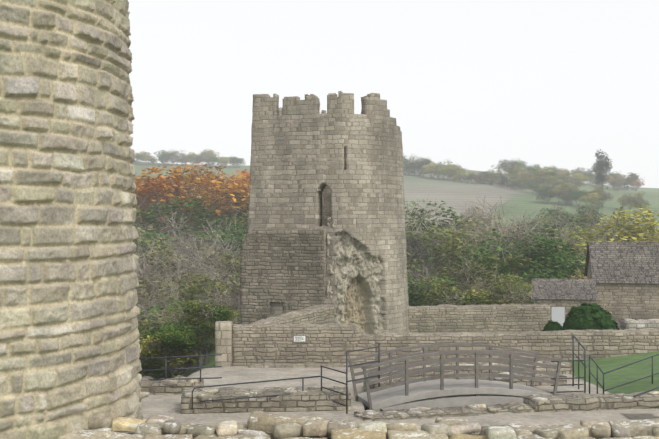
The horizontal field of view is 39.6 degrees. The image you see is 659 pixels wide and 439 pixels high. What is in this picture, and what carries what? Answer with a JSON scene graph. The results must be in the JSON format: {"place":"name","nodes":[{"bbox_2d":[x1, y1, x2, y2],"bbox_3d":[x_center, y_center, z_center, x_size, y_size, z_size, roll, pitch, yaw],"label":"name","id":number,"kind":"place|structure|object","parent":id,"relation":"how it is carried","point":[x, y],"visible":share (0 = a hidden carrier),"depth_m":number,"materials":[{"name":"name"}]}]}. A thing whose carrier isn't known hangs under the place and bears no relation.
{"place":"outdoors","nodes":[
{"label":"outdoors","id":0,"kind":"place"},
{"bbox_2d":[215,321,232,366],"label":"pillar wall","id":1,"kind":"structure","parent":0,"point":[223,338],"depth_m":33.36,"materials":[{"name":"beige stone"}]},
{"bbox_2d":[249,362,359,367],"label":"footing wall","id":2,"kind":"structure","parent":0,"point":[285,365],"depth_m":33.09,"materials":[{"name":"grey stone"}]},
{"bbox_2d":[128,0,658,187],"label":"sky","id":3,"kind":"structure","parent":0,"point":[476,85],"materials":[{"name":"white"}]},
{"bbox_2d":[132,161,658,376],"bbox_3d":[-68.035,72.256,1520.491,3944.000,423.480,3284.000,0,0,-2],"label":"ground","id":4,"kind":"structure","parent":0,"point":[454,194],"depth_m":365.87,"materials":[{"name":"green plant"}]},
{"bbox_2d":[132,224,174,289],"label":"bush","id":5,"kind":"object","parent":4,"relation":"on","point":[153,235],"visible":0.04,"depth_m":114.10,"materials":[{"name":"brown plant"}]},
{"bbox_2d":[137,284,174,323],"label":"bush","id":6,"kind":"object","parent":4,"relation":"on","point":[142,306],"visible":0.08,"depth_m":62.15,"materials":[{"name":"brown plant"}]},
{"bbox_2d":[132,203,185,251],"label":"green tree","id":7,"kind":"object","parent":4,"relation":"on","point":[144,218],"visible":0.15,"depth_m":133.64,"materials":[{"name":"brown plant"}]},
{"bbox_2d":[139,354,180,378],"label":"bush","id":8,"kind":"object","parent":4,"relation":"on","point":[150,365],"visible":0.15,"depth_m":36.42,"materials":[{"name":"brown plant"}]},
{"bbox_2d":[138,355,185,377],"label":"bush","id":9,"kind":"object","parent":4,"relation":"on","point":[175,374],"visible":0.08,"depth_m":36.92,"materials":[{"name":"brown plant"}]},
{"bbox_2d":[133,231,192,304],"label":"bush","id":10,"kind":"object","parent":4,"relation":"on","point":[151,263],"visible":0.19,"depth_m":83.20,"materials":[{"name":"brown plant"}]},
{"bbox_2d":[134,258,198,323],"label":"bush","id":11,"kind":"object","parent":4,"relation":"on","point":[154,293],"visible":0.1,"depth_m":69.12,"materials":[{"name":"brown plant"}]},
{"bbox_2d":[140,326,200,376],"bbox_3d":[-7.129,6.007,37.415,3.221,3.369,3.653,0,0,23],"label":"bush","id":12,"kind":"object","parent":4,"relation":"on","point":[146,337],"visible":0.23,"depth_m":36.68,"materials":[{"name":"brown plant"}]},
{"bbox_2d":[138,308,203,365],"bbox_3d":[-8.328,6.692,43.402,6.099,5.393,4.583,0,0,52],"label":"bush","id":13,"kind":"object","parent":4,"relation":"on","point":[157,317],"visible":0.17,"depth_m":43.49,"materials":[{"name":"green plant"}]},
{"bbox_2d":[139,328,203,377],"bbox_3d":[-7.021,6.119,37.116,3.242,3.457,2.717,0,0,32],"label":"bush","id":14,"kind":"object","parent":4,"relation":"on","point":[148,343],"visible":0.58,"depth_m":36.45,"materials":[{"name":"green plant"}]},
{"bbox_2d":[133,237,213,317],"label":"bush","id":15,"kind":"object","parent":4,"relation":"on","point":[148,241],"visible":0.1,"depth_m":101.51,"materials":[{"name":"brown plant"}]},
{"bbox_2d":[146,322,214,377],"bbox_3d":[-6.227,5.613,36.779,2.670,3.102,3.372,0,0,22],"label":"green tree","id":16,"kind":"object","parent":4,"relation":"on","point":[178,337],"visible":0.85,"depth_m":36.35,"materials":[{"name":"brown plant"}]},
{"bbox_2d":[132,177,231,236],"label":"orange tree","id":17,"kind":"object","parent":4,"relation":"on","point":[145,194],"visible":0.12,"depth_m":145.13,"materials":[{"name":"brown plant"}]},
{"bbox_2d":[137,298,228,337],"bbox_3d":[-8.797,7.634,46.904,6.478,7.420,8.181,0,0,-31],"label":"bush","id":18,"kind":"object","parent":4,"relation":"on","point":[153,318],"depth_m":46.88,"materials":[{"name":"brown plant"}]},
{"bbox_2d":[137,210,229,272],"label":"bush","id":19,"kind":"object","parent":4,"relation":"on","point":[140,230],"visible":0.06,"depth_m":123.61,"materials":[{"name":"grey plant"}]},
{"bbox_2d":[163,307,208,375],"bbox_3d":[-7.566,6.395,45.406,3.713,4.216,3.276,0,0,-43],"label":"bush","id":20,"kind":"object","parent":4,"relation":"on","point":[169,312],"visible":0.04,"depth_m":45.27,"materials":[{"name":"green plant"}]},
{"bbox_2d":[139,237,239,301],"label":"bush","id":21,"kind":"object","parent":4,"relation":"on","point":[207,260],"visible":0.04,"depth_m":105.79,"materials":[{"name":"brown plant"}]},
{"bbox_2d":[131,161,249,240],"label":"orange tree","id":22,"kind":"object","parent":4,"relation":"on","point":[163,188],"visible":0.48,"depth_m":140.52,"materials":[{"name":"brown plant"}]},
{"bbox_2d":[132,171,249,251],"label":"orange tree","id":23,"kind":"object","parent":4,"relation":"on","point":[236,178],"visible":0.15,"depth_m":151.38,"materials":[{"name":"brown plant"}]},
{"bbox_2d":[143,233,239,302],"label":"bush","id":24,"kind":"object","parent":4,"relation":"on","point":[194,265],"visible":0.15,"depth_m":90.65,"materials":[{"name":"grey plant"}]},
{"bbox_2d":[146,264,239,366],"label":"bush","id":25,"kind":"object","parent":4,"relation":"on","point":[167,296],"visible":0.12,"depth_m":76.44,"materials":[{"name":"brown plant"}]},
{"bbox_2d":[145,191,248,253],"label":"green tree","id":26,"kind":"object","parent":4,"relation":"on","point":[209,213],"visible":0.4,"depth_m":135.26,"materials":[{"name":"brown plant"}]},
{"bbox_2d":[144,163,249,222],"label":"orange tree","id":27,"kind":"object","parent":4,"relation":"on","point":[201,168],"visible":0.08,"depth_m":166.24,"materials":[{"name":"brown plant"}]},
{"bbox_2d":[177,300,217,366],"bbox_3d":[-5.403,4.868,38.233,2.269,3.044,2.571,0,0,-32],"label":"olive tree","id":28,"kind":"object","parent":4,"relation":"on","point":[193,318],"visible":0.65,"depth_m":37.97,"materials":[{"name":"green plant"}]},
{"bbox_2d":[158,295,243,364],"bbox_3d":[-5.391,4.803,38.779,3.882,3.194,2.917,0,0,-1],"label":"olive tree","id":29,"kind":"object","parent":4,"relation":"on","point":[217,306],"visible":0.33,"depth_m":38.84,"materials":[{"name":"green plant"}]},
{"bbox_2d":[193,150,210,166],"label":"olive tree","id":30,"kind":"object","parent":4,"relation":"on","point":[205,157],"visible":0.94,"depth_m":575.03,"materials":[{"name":"green plant"}]},
{"bbox_2d":[166,272,239,350],"bbox_3d":[-7.813,7.715,57.758,6.146,8.826,6.965,0,0,-19],"label":"bush","id":31,"kind":"object","parent":4,"relation":"on","point":[206,295],"visible":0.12,"depth_m":57.28,"materials":[{"name":"green plant"}]},
{"bbox_2d":[174,297,233,364],"bbox_3d":[-5.297,4.741,38.040,2.740,2.970,3.107,0,0,-5],"label":"green tree","id":32,"kind":"object","parent":4,"relation":"on","point":[222,313],"visible":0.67,"depth_m":38.12,"materials":[{"name":"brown plant"}]},
{"bbox_2d":[167,219,243,282],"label":"bush","id":33,"kind":"object","parent":4,"relation":"on","point":[203,251],"visible":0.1,"depth_m":122.23,"materials":[{"name":"grey plant"}]},
{"bbox_2d":[180,239,244,303],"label":"bush","id":34,"kind":"object","parent":4,"relation":"on","point":[236,266],"visible":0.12,"depth_m":87.59,"materials":[{"name":"green plant"}]},
{"bbox_2d":[181,213,248,321],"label":"bush","id":35,"kind":"object","parent":4,"relation":"on","point":[237,238],"visible":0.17,"depth_m":123.82,"materials":[{"name":"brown plant"}]},
{"bbox_2d":[191,260,239,319],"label":"bush","id":36,"kind":"object","parent":4,"relation":"on","point":[233,297],"visible":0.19,"depth_m":78.21,"materials":[{"name":"grey plant"}]},
{"bbox_2d":[240,226,325,323],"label":"stone wall","id":37,"kind":"structure","parent":4,"relation":"on","point":[287,266],"depth_m":41.51,"materials":[{"name":"stone"}]},
{"bbox_2d":[250,304,333,324],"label":"cross wall","id":38,"kind":"structure","parent":4,"relation":"on","point":[321,314],"depth_m":37.94,"materials":[{"name":"stone"}]},
{"bbox_2d":[232,323,374,365],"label":"wall","id":39,"kind":"structure","parent":4,"relation":"on","point":[328,343],"depth_m":33.55,"materials":[{"name":"grey stone"}]},
{"bbox_2d":[293,335,305,341],"bbox_3d":[-1.093,4.367,33.530,0.460,0.240,0.046,0,0,-2],"label":"plaque","id":40,"kind":"object","parent":39,"relation":"attached to","point":[299,338],"visible":0.98,"depth_m":33.51,"materials":[{"name":"grey"}]},
{"bbox_2d":[248,91,408,331],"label":"tower","id":41,"kind":"structure","parent":4,"relation":"on","point":[340,163],"depth_m":41.82,"materials":[{"name":"stone"}]},
{"bbox_2d":[327,217,383,333],"bbox_3d":[1.255,2.887,41.762,3.087,6.000,0.911,0,0,-23],"label":"broken masonry","id":42,"kind":"object","parent":41,"relation":"attached to","point":[358,299],"visible":0.54,"depth_m":41.73,"materials":[{"name":"beige stone"}]},
{"bbox_2d":[404,161,418,175],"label":"dark tree","id":43,"kind":"object","parent":4,"relation":"on","point":[412,170],"visible":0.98,"depth_m":488.49,"materials":[{"name":"green plant"}]},
{"bbox_2d":[407,153,429,175],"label":"olive tree","id":44,"kind":"object","parent":4,"relation":"on","point":[422,159],"visible":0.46,"depth_m":491.59,"materials":[{"name":"green plant"}]},
{"bbox_2d":[406,230,453,290],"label":"bush","id":45,"kind":"object","parent":4,"relation":"on","point":[426,258],"visible":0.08,"depth_m":101.78,"materials":[{"name":"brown plant"}]},
{"bbox_2d":[407,258,453,304],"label":"bush","id":46,"kind":"object","parent":4,"relation":"on","point":[410,266],"visible":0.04,"depth_m":91.32,"materials":[{"name":"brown plant"}]},
{"bbox_2d":[407,263,455,305],"bbox_3d":[6.409,8.673,66.850,7.885,11.222,8.942,0,0,-7],"label":"bush","id":47,"kind":"object","parent":4,"relation":"on","point":[416,297],"visible":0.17,"depth_m":64.86,"materials":[{"name":"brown plant"}]},
{"bbox_2d":[405,199,467,298],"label":"green tree","id":48,"kind":"object","parent":4,"relation":"on","point":[433,220],"visible":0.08,"depth_m":131.78,"materials":[{"name":"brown plant"}]},
{"bbox_2d":[405,194,471,297],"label":"bare tree","id":49,"kind":"object","parent":4,"relation":"on","point":[414,241],"visible":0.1,"depth_m":100.28,"materials":[{"name":"brown plant"}]},
{"bbox_2d":[415,277,471,305],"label":"bush","id":50,"kind":"object","parent":4,"relation":"on","point":[452,289],"visible":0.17,"depth_m":60.94,"materials":[{"name":"green plant"}]},
{"bbox_2d":[409,225,490,305],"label":"olive tree","id":51,"kind":"object","parent":4,"relation":"on","point":[452,245],"visible":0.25,"depth_m":83.70,"materials":[{"name":"green plant"}]},
{"bbox_2d":[440,164,461,180],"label":"yellow tree","id":52,"kind":"object","parent":4,"relation":"on","point":[449,168],"visible":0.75,"depth_m":454.43,"materials":[{"name":"brown plant"}]},
{"bbox_2d":[435,274,495,305],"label":"bush","id":53,"kind":"object","parent":4,"relation":"on","point":[469,292],"visible":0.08,"depth_m":66.42,"materials":[{"name":"green plant"}]},
{"bbox_2d":[407,196,524,284],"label":"bare tree","id":54,"kind":"object","parent":4,"relation":"on","point":[475,230],"visible":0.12,"depth_m":98.48,"materials":[{"name":"grey plant"}]},
{"bbox_2d":[454,198,495,233],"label":"bare tree","id":55,"kind":"object","parent":4,"relation":"on","point":[482,213],"visible":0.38,"depth_m":201.09,"materials":[{"name":"brown plant"}]},
{"bbox_2d":[455,218,499,251],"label":"olive tree","id":56,"kind":"object","parent":4,"relation":"on","point":[490,229],"depth_m":140.05,"materials":[{"name":"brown plant"}]},
{"bbox_2d":[408,304,549,332],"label":"wall","id":57,"kind":"structure","parent":4,"relation":"on","point":[448,318],"depth_m":44.50,"materials":[{"name":"stone"}]},
{"bbox_2d":[453,289,521,305],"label":"bush","id":58,"kind":"object","parent":4,"relation":"on","point":[501,303],"visible":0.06,"depth_m":59.91,"materials":[{"name":"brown plant"}]},
{"bbox_2d":[455,211,520,248],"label":"olive tree","id":59,"kind":"object","parent":4,"relation":"on","point":[481,225],"visible":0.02,"depth_m":160.91,"materials":[{"name":"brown plant"}]},
{"bbox_2d":[444,284,533,305],"bbox_3d":[11.645,8.199,60.218,8.091,7.812,6.407,0,0,12],"label":"bush","id":60,"kind":"object","parent":4,"relation":"on","point":[473,298],"visible":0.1,"depth_m":59.50,"materials":[{"name":"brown plant"}]},
{"bbox_2d":[446,235,536,303],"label":"olive tree","id":61,"kind":"object","parent":4,"relation":"on","point":[470,281],"visible":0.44,"depth_m":70.46,"materials":[{"name":"green plant"}]},
{"bbox_2d":[435,217,547,305],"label":"green tree","id":62,"kind":"object","parent":4,"relation":"on","point":[499,244],"visible":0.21,"depth_m":83.33,"materials":[{"name":"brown plant"}]},
{"bbox_2d":[476,273,533,304],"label":"bush","id":63,"kind":"object","parent":4,"relation":"on","point":[512,291],"visible":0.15,"depth_m":59.05,"materials":[{"name":"green plant"}]},
{"bbox_2d":[375,328,658,365],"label":"wall","id":64,"kind":"structure","parent":4,"relation":"on","point":[605,343],"depth_m":33.90,"materials":[{"name":"stone"}]},
{"bbox_2d":[459,243,585,302],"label":"green tree","id":65,"kind":"object","parent":4,"relation":"on","point":[550,269],"visible":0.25,"depth_m":73.59,"materials":[{"name":"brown plant"}]},
{"bbox_2d":[481,213,583,281],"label":"bare tree","id":66,"kind":"object","parent":4,"relation":"on","point":[533,237],"visible":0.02,"depth_m":98.72,"materials":[{"name":"brown plant"}]},
{"bbox_2d":[524,168,554,183],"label":"yellow tree","id":67,"kind":"object","parent":4,"relation":"on","point":[539,173],"visible":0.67,"depth_m":419.24,"materials":[{"name":"brown plant"}]},
{"bbox_2d":[527,163,551,182],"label":"green tree","id":68,"kind":"object","parent":4,"relation":"on","point":[535,169],"visible":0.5,"depth_m":421.06,"materials":[{"name":"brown plant"}]},
{"bbox_2d":[497,217,586,283],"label":"green tree","id":69,"kind":"object","parent":4,"relation":"on","point":[550,244],"visible":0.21,"depth_m":81.36,"materials":[{"name":"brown plant"}]},
{"bbox_2d":[527,213,559,237],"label":"olive tree","id":70,"kind":"object","parent":4,"relation":"on","point":[543,215],"visible":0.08,"depth_m":167.27,"materials":[{"name":"green plant"}]},
{"bbox_2d":[536,189,554,203],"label":"green tree","id":71,"kind":"object","parent":4,"relation":"on","point":[550,194],"visible":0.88,"depth_m":343.25,"materials":[{"name":"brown plant"}]},
{"bbox_2d":[537,185,557,202],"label":"green tree","id":72,"kind":"object","parent":4,"relation":"on","point":[547,187],"visible":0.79,"depth_m":343.62,"materials":[{"name":"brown plant"}]},
{"bbox_2d":[491,207,609,253],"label":"green tree","id":73,"kind":"object","parent":4,"relation":"on","point":[549,230],"visible":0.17,"depth_m":128.06,"materials":[{"name":"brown plant"}]},
{"bbox_2d":[500,210,600,269],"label":"bare tree","id":74,"kind":"object","parent":4,"relation":"on","point":[562,231],"visible":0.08,"depth_m":110.29,"materials":[{"name":"brown plant"}]},
{"bbox_2d":[542,320,563,330],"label":"shrub","id":75,"kind":"object","parent":4,"relation":"on","point":[551,325],"visible":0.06,"depth_m":38.83,"materials":[{"name":"green plant"}]},
{"bbox_2d":[538,203,575,232],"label":"green tree","id":76,"kind":"object","parent":4,"relation":"on","point":[566,213],"visible":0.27,"depth_m":207.11,"materials":[{"name":"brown plant"}]},
{"bbox_2d":[546,185,568,203],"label":"yellow tree","id":77,"kind":"object","parent":4,"relation":"on","point":[558,187],"visible":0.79,"depth_m":341.65,"materials":[{"name":"brown plant"}]},
{"bbox_2d":[553,182,578,203],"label":"olive tree","id":78,"kind":"object","parent":4,"relation":"on","point":[565,189],"visible":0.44,"depth_m":340.77,"materials":[{"name":"green plant"}]},
{"bbox_2d":[556,188,581,205],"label":"green tree","id":79,"kind":"object","parent":4,"relation":"on","point":[566,200],"visible":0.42,"depth_m":339.55,"materials":[{"name":"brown plant"}]},
{"bbox_2d":[567,189,587,206],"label":"green tree","id":80,"kind":"object","parent":4,"relation":"on","point":[576,196],"visible":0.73,"depth_m":334.94,"materials":[{"name":"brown plant"}]},
{"bbox_2d":[548,204,610,238],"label":"olive tree","id":81,"kind":"object","parent":4,"relation":"on","point":[584,219],"visible":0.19,"depth_m":163.67,"materials":[{"name":"green plant"}]},
{"bbox_2d":[572,172,589,187],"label":"yellow tree","id":82,"kind":"object","parent":4,"relation":"on","point":[582,176],"visible":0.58,"depth_m":434.77,"materials":[{"name":"brown plant"}]},
{"bbox_2d":[568,201,605,232],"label":"green tree","id":83,"kind":"object","parent":4,"relation":"on","point":[586,209],"visible":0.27,"depth_m":198.96,"materials":[{"name":"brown plant"}]},
{"bbox_2d":[562,302,619,329],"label":"shrub","id":84,"kind":"object","parent":4,"relation":"on","point":[585,315],"visible":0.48,"depth_m":40.49,"materials":[{"name":"green plant"}]},
{"bbox_2d":[578,192,604,208],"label":"yellow tree","id":85,"kind":"object","parent":4,"relation":"on","point":[591,198],"visible":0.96,"depth_m":327.35,"materials":[{"name":"brown plant"}]},
{"bbox_2d":[532,242,658,328],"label":"stone building","id":86,"kind":"structure","parent":4,"relation":"on","point":[620,282],"depth_m":51.95,"materials":[{"name":"stone"}]},
{"bbox_2d":[590,184,606,206],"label":"olive tree","id":87,"kind":"object","parent":4,"relation":"on","point":[599,188],"visible":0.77,"depth_m":335.39,"materials":[{"name":"green plant"}]},
{"bbox_2d":[591,153,611,185],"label":"dark tree","id":88,"kind":"object","parent":4,"relation":"on","point":[595,171],"visible":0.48,"depth_m":372.15,"materials":[{"name":"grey plant"}]},
{"bbox_2d":[595,149,611,187],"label":"dark tree","id":89,"kind":"object","parent":4,"relation":"on","point":[601,176],"visible":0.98,"depth_m":368.36,"materials":[{"name":"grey plant"}]},
{"bbox_2d":[559,204,658,277],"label":"yellow tree","id":90,"kind":"object","parent":4,"relation":"on","point":[632,235],"visible":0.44,"depth_m":104.73,"materials":[{"name":"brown plant"}]},
{"bbox_2d":[608,173,626,190],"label":"olive tree","id":91,"kind":"object","parent":4,"relation":"on","point":[616,180],"visible":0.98,"depth_m":471.19,"materials":[{"name":"green plant"}]},
{"bbox_2d":[579,203,658,240],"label":"olive tree","id":92,"kind":"object","parent":4,"relation":"on","point":[630,218],"visible":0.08,"depth_m":124.72,"materials":[{"name":"yellow plant"}]},
{"bbox_2d":[621,191,638,209],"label":"olive tree","id":93,"kind":"object","parent":4,"relation":"on","point":[627,198],"visible":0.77,"depth_m":327.20,"materials":[{"name":"green plant"}]},
{"bbox_2d":[620,318,658,329],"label":"stone wall","id":94,"kind":"structure","parent":4,"relation":"on","point":[628,323],"depth_m":41.45,"materials":[{"name":"stone"}]},
{"bbox_2d":[631,191,648,210],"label":"olive tree","id":95,"kind":"object","parent":4,"relation":"on","point":[640,201],"visible":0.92,"depth_m":326.16,"materials":[{"name":"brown plant"}]},
{"bbox_2d":[141,366,658,425],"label":"gravel ground","id":96,"kind":"structure","parent":0,"point":[167,405],"depth_m":24.84,"materials":[{"name":"grey gravel"}]},
{"bbox_2d":[0,0,143,438],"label":"tower","id":97,"kind":"structure","parent":96,"relation":"on","point":[70,351],"depth_m":11.91,"materials":[{"name":"stone"}]},
{"bbox_2d":[139,376,203,394],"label":"stone wall","id":98,"kind":"structure","parent":96,"relation":"on","point":[154,387],"depth_m":26.70,"materials":[{"name":"stone"}]},
{"bbox_2d":[159,379,198,385],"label":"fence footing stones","id":99,"kind":"object","parent":98,"relation":"on","point":[167,382],"visible":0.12,"depth_m":26.68,"materials":[{"name":"grey stone"}]},
{"bbox_2d":[181,386,350,413],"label":"wall","id":100,"kind":"structure","parent":96,"relation":"on","point":[315,400],"depth_m":24.13,"materials":[{"name":"stone"}]},
{"bbox_2d":[183,386,342,400],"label":"stones","id":101,"kind":"object","parent":100,"relation":"on","point":[201,396],"visible":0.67,"depth_m":24.31,"materials":[{"name":"grey stone"}]},
{"bbox_2d":[58,410,658,438],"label":"wall","id":102,"kind":"structure","parent":96,"relation":"on","point":[262,425],"depth_m":11.89,"materials":[{"name":"beige stone"}]},
{"bbox_2d":[139,335,658,413],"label":"metal railings","id":103,"kind":"object","parent":96,"relation":"on","point":[378,361],"visible":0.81,"depth_m":26.16,"materials":[{"name":"grey metal"}]},
{"bbox_2d":[354,401,534,420],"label":"stone wall","id":104,"kind":"structure","parent":96,"relation":"on","point":[506,408],"depth_m":23.62,"materials":[{"name":"grey stone"}]},
{"bbox_2d":[356,403,505,418],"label":"stones","id":105,"kind":"object","parent":104,"relation":"on","point":[368,414],"visible":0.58,"depth_m":23.59,"materials":[{"name":"beige stone"}]},
{"bbox_2d":[348,343,562,410],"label":"foot bridge","id":106,"kind":"structure","parent":96,"relation":"on","point":[403,394],"depth_m":25.74,"materials":[{"name":"grey wood"}]},
{"bbox_2d":[363,371,566,388],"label":"stone wall","id":107,"kind":"structure","parent":96,"relation":"on","point":[517,381],"depth_m":28.24,"materials":[{"name":"stone"}]},
{"bbox_2d":[397,360,571,377],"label":"stone wall","id":108,"kind":"structure","parent":96,"relation":"on","point":[566,368],"depth_m":30.67,"materials":[{"name":"stone"}]},
{"bbox_2d":[523,391,658,411],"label":"stone wall","id":109,"kind":"structure","parent":96,"relation":"on","point":[577,402],"depth_m":24.34,"materials":[{"name":"stone"}]},
{"bbox_2d":[530,391,658,402],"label":"stones","id":110,"kind":"object","parent":109,"relation":"on","point":[545,399],"visible":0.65,"depth_m":24.54,"materials":[{"name":"grey stone"}]},
{"bbox_2d":[569,351,658,407],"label":"bank grass","id":111,"kind":"structure","parent":0,"point":[634,371],"depth_m":30.24,"materials":[{"name":"green plant"}]},
{"bbox_2d":[621,409,658,419],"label":"gravel ground","id":112,"kind":"structure","parent":0,"point":[655,412],"depth_m":23.58,"materials":[{"name":"grey gravel"}]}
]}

